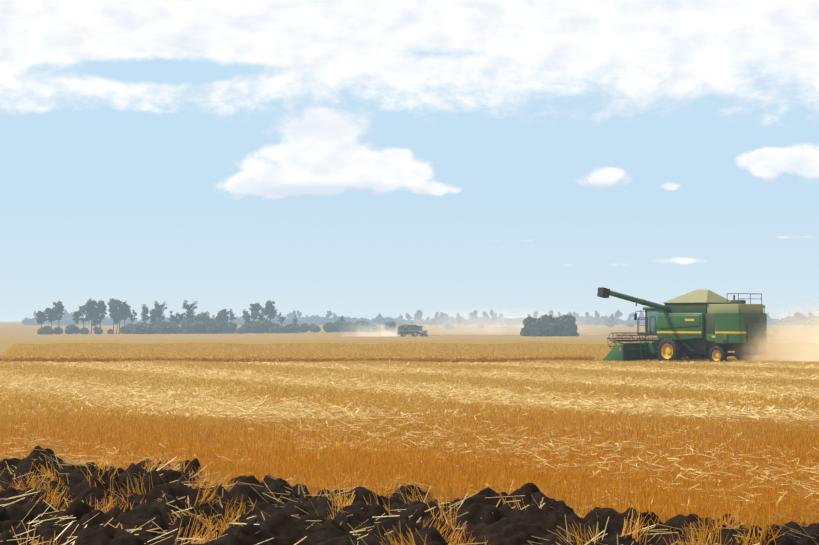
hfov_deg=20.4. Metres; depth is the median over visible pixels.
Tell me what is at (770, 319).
horizon belt
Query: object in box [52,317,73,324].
horizon belt
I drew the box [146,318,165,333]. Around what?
shelter belt shrub
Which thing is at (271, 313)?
shelterbelt tree
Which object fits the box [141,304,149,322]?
shelterbelt tree
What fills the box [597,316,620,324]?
horizon belt
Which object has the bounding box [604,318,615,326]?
field bush
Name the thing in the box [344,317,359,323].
horizon belt
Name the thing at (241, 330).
shelter belt shrub
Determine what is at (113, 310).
shelterbelt tree
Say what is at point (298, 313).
horizon tree
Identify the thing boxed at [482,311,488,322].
horizon tree
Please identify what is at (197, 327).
shelter belt shrub
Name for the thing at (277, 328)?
shelter belt shrub
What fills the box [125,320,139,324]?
horizon belt
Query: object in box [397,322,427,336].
combine harvester
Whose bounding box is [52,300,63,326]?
shelterbelt tree
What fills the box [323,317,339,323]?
horizon belt
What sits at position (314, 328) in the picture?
field bush
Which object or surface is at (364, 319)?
horizon belt
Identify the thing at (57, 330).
shelter belt shrub
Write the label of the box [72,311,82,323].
shelterbelt tree
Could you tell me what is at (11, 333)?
field ground
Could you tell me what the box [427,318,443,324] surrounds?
horizon belt
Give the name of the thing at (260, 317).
shelterbelt tree
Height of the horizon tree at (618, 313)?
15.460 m
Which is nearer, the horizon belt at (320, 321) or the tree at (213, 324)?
the tree at (213, 324)
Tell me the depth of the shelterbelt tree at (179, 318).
986.30 m
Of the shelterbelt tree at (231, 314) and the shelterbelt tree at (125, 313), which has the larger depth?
the shelterbelt tree at (231, 314)
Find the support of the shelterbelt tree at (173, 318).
on the field ground
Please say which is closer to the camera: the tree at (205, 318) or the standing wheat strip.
the standing wheat strip
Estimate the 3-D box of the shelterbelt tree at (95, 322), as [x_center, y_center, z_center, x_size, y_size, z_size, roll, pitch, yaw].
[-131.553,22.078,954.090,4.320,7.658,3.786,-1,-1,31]
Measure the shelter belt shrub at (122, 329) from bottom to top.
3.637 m
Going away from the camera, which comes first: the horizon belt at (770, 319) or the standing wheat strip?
the standing wheat strip
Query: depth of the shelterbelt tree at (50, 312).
937.18 m
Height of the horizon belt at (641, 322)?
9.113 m
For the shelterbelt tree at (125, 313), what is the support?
on the field ground
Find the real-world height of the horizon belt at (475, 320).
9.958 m
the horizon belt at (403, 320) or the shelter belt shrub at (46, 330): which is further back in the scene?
the horizon belt at (403, 320)
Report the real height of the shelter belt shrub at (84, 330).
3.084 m
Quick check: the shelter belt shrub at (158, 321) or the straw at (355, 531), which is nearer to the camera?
the straw at (355, 531)
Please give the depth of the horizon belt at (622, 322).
2328.72 m
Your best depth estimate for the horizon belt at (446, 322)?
2283.42 m
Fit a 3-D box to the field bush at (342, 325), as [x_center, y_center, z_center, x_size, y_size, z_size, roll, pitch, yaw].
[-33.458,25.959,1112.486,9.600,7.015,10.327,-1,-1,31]
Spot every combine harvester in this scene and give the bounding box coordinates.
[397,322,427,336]
[597,287,768,361]
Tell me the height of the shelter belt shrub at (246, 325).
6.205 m
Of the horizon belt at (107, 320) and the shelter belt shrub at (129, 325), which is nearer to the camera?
the shelter belt shrub at (129, 325)
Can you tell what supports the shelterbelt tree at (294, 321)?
on the field ground
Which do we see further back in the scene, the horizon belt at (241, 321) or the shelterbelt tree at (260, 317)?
the horizon belt at (241, 321)
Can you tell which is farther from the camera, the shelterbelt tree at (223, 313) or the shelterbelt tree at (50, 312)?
the shelterbelt tree at (223, 313)
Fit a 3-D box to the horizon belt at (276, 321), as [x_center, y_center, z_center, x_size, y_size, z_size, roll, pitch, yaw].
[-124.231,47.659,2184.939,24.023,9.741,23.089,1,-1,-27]
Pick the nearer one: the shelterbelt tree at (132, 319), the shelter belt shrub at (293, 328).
the shelterbelt tree at (132, 319)
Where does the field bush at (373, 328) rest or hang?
on the field ground
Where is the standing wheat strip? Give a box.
[0,354,597,362]
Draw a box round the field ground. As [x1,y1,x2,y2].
[0,322,818,453]
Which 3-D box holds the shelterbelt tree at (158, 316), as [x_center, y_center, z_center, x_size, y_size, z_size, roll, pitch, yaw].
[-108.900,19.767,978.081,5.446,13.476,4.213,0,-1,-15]
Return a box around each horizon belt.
[22,317,40,324]
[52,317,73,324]
[97,316,118,324]
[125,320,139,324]
[221,317,243,324]
[233,318,252,324]
[271,317,287,324]
[285,317,303,324]
[299,316,314,324]
[308,318,326,324]
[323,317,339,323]
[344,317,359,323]
[356,317,369,321]
[372,316,392,324]
[390,317,410,324]
[393,320,403,324]
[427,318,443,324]
[442,318,454,324]
[464,317,486,324]
[486,317,503,324]
[503,318,521,324]
[583,317,604,324]
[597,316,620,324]
[618,319,625,324]
[627,318,644,324]
[767,317,776,324]
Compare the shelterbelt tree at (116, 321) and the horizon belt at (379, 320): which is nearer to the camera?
the shelterbelt tree at (116, 321)
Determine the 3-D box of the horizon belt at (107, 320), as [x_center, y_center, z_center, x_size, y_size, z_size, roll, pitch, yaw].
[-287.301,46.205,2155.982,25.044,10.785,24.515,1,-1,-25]
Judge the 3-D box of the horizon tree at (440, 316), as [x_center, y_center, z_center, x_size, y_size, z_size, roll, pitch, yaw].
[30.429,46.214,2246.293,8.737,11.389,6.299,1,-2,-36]
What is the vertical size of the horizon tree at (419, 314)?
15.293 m
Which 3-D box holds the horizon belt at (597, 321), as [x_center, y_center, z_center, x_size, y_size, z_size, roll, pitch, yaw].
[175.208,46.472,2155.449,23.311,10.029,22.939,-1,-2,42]
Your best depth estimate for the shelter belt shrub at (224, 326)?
979.27 m
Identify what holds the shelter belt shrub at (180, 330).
on the field ground
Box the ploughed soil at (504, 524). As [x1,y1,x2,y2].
[0,445,818,544]
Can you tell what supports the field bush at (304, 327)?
on the field ground
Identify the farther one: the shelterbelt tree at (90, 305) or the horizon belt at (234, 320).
the horizon belt at (234, 320)
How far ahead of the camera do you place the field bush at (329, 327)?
1087.35 m
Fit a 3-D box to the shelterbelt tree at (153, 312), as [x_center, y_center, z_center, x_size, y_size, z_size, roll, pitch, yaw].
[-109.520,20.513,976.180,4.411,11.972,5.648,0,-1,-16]
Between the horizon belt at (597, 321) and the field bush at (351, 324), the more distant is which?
the horizon belt at (597, 321)
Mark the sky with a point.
(514, 159)
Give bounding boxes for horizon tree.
[63,309,68,317]
[290,311,296,317]
[296,310,301,318]
[325,311,332,317]
[416,310,422,323]
[436,314,443,324]
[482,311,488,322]
[614,310,621,317]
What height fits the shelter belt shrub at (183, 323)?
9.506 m
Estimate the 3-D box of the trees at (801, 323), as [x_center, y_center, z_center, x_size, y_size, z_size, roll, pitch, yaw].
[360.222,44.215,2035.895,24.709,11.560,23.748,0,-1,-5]
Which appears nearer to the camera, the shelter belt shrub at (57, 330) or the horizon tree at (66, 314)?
the shelter belt shrub at (57, 330)
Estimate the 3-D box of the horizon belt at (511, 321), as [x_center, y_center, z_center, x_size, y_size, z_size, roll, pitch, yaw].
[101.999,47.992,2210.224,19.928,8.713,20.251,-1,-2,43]
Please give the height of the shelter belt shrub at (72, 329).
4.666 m
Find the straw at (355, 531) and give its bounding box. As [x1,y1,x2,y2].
[0,436,818,544]
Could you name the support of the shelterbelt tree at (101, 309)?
on the field ground
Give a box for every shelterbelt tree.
[36,311,47,327]
[43,308,55,327]
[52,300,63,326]
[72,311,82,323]
[79,305,90,327]
[85,298,96,333]
[91,317,101,326]
[93,300,106,327]
[107,298,119,333]
[114,312,121,333]
[116,300,126,333]
[119,304,130,325]
[128,310,137,322]
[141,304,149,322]
[149,308,159,321]
[150,303,161,319]
[154,301,166,319]
[168,311,175,321]
[174,312,183,325]
[182,300,197,317]
[217,309,228,320]
[229,309,236,321]
[242,309,250,332]
[249,303,263,320]
[258,308,264,320]
[263,300,275,320]
[277,313,285,325]
[292,315,298,324]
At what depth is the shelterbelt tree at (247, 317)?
1016.55 m
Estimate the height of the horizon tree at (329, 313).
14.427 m
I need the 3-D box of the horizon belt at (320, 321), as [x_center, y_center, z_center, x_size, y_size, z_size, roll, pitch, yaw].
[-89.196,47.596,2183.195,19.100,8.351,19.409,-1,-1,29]
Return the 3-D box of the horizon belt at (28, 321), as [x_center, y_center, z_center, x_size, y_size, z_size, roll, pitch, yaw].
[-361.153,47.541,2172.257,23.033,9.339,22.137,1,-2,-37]
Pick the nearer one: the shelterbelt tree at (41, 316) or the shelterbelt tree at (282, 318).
the shelterbelt tree at (41, 316)
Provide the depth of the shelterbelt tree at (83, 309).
949.91 m
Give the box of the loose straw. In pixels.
[0,360,818,522]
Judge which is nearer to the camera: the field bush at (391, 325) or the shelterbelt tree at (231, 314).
the shelterbelt tree at (231, 314)
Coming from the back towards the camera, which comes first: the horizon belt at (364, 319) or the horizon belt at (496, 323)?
the horizon belt at (364, 319)
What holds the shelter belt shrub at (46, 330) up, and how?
on the field ground
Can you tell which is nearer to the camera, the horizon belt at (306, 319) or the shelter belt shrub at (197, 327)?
the shelter belt shrub at (197, 327)
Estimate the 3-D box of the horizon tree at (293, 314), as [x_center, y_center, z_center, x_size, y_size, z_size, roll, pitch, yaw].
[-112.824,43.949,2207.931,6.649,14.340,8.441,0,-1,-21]
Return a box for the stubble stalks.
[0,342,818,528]
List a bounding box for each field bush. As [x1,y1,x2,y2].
[298,323,310,332]
[309,323,320,331]
[323,322,336,331]
[334,319,347,331]
[347,321,359,331]
[355,321,372,331]
[367,324,383,331]
[383,321,395,331]
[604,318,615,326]
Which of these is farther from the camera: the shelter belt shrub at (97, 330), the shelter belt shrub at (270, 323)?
the shelter belt shrub at (270, 323)
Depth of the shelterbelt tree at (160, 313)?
980.64 m
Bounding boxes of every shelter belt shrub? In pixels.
[37,326,53,333]
[53,327,62,333]
[64,324,79,333]
[80,328,88,333]
[93,326,102,333]
[119,323,132,333]
[119,326,127,333]
[129,322,156,333]
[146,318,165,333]
[153,322,178,333]
[173,325,184,333]
[180,312,204,327]
[183,320,214,333]
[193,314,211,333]
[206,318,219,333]
[215,320,231,333]
[224,322,237,332]
[236,327,248,333]
[241,321,255,332]
[250,321,268,332]
[264,319,275,332]
[269,324,288,332]
[286,324,299,332]
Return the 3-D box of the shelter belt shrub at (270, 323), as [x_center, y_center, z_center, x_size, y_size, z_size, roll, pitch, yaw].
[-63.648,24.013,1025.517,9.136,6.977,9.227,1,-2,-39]
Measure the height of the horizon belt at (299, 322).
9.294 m
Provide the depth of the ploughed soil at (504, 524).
28.00 m
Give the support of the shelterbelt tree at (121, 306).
on the field ground
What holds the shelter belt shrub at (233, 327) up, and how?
on the field ground
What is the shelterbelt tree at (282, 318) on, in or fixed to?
on the field ground
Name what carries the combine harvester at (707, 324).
on the field ground
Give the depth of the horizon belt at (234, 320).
2162.50 m
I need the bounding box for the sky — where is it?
[0,0,818,361]
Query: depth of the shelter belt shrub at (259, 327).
984.03 m
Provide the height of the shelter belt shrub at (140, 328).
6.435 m
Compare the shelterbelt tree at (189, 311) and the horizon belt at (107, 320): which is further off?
the horizon belt at (107, 320)
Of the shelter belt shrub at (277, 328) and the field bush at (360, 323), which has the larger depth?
the field bush at (360, 323)
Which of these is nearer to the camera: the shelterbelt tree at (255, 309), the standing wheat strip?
the standing wheat strip
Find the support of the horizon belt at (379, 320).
on the field ground
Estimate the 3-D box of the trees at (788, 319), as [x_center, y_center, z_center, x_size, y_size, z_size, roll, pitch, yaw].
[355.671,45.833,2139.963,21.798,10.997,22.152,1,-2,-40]

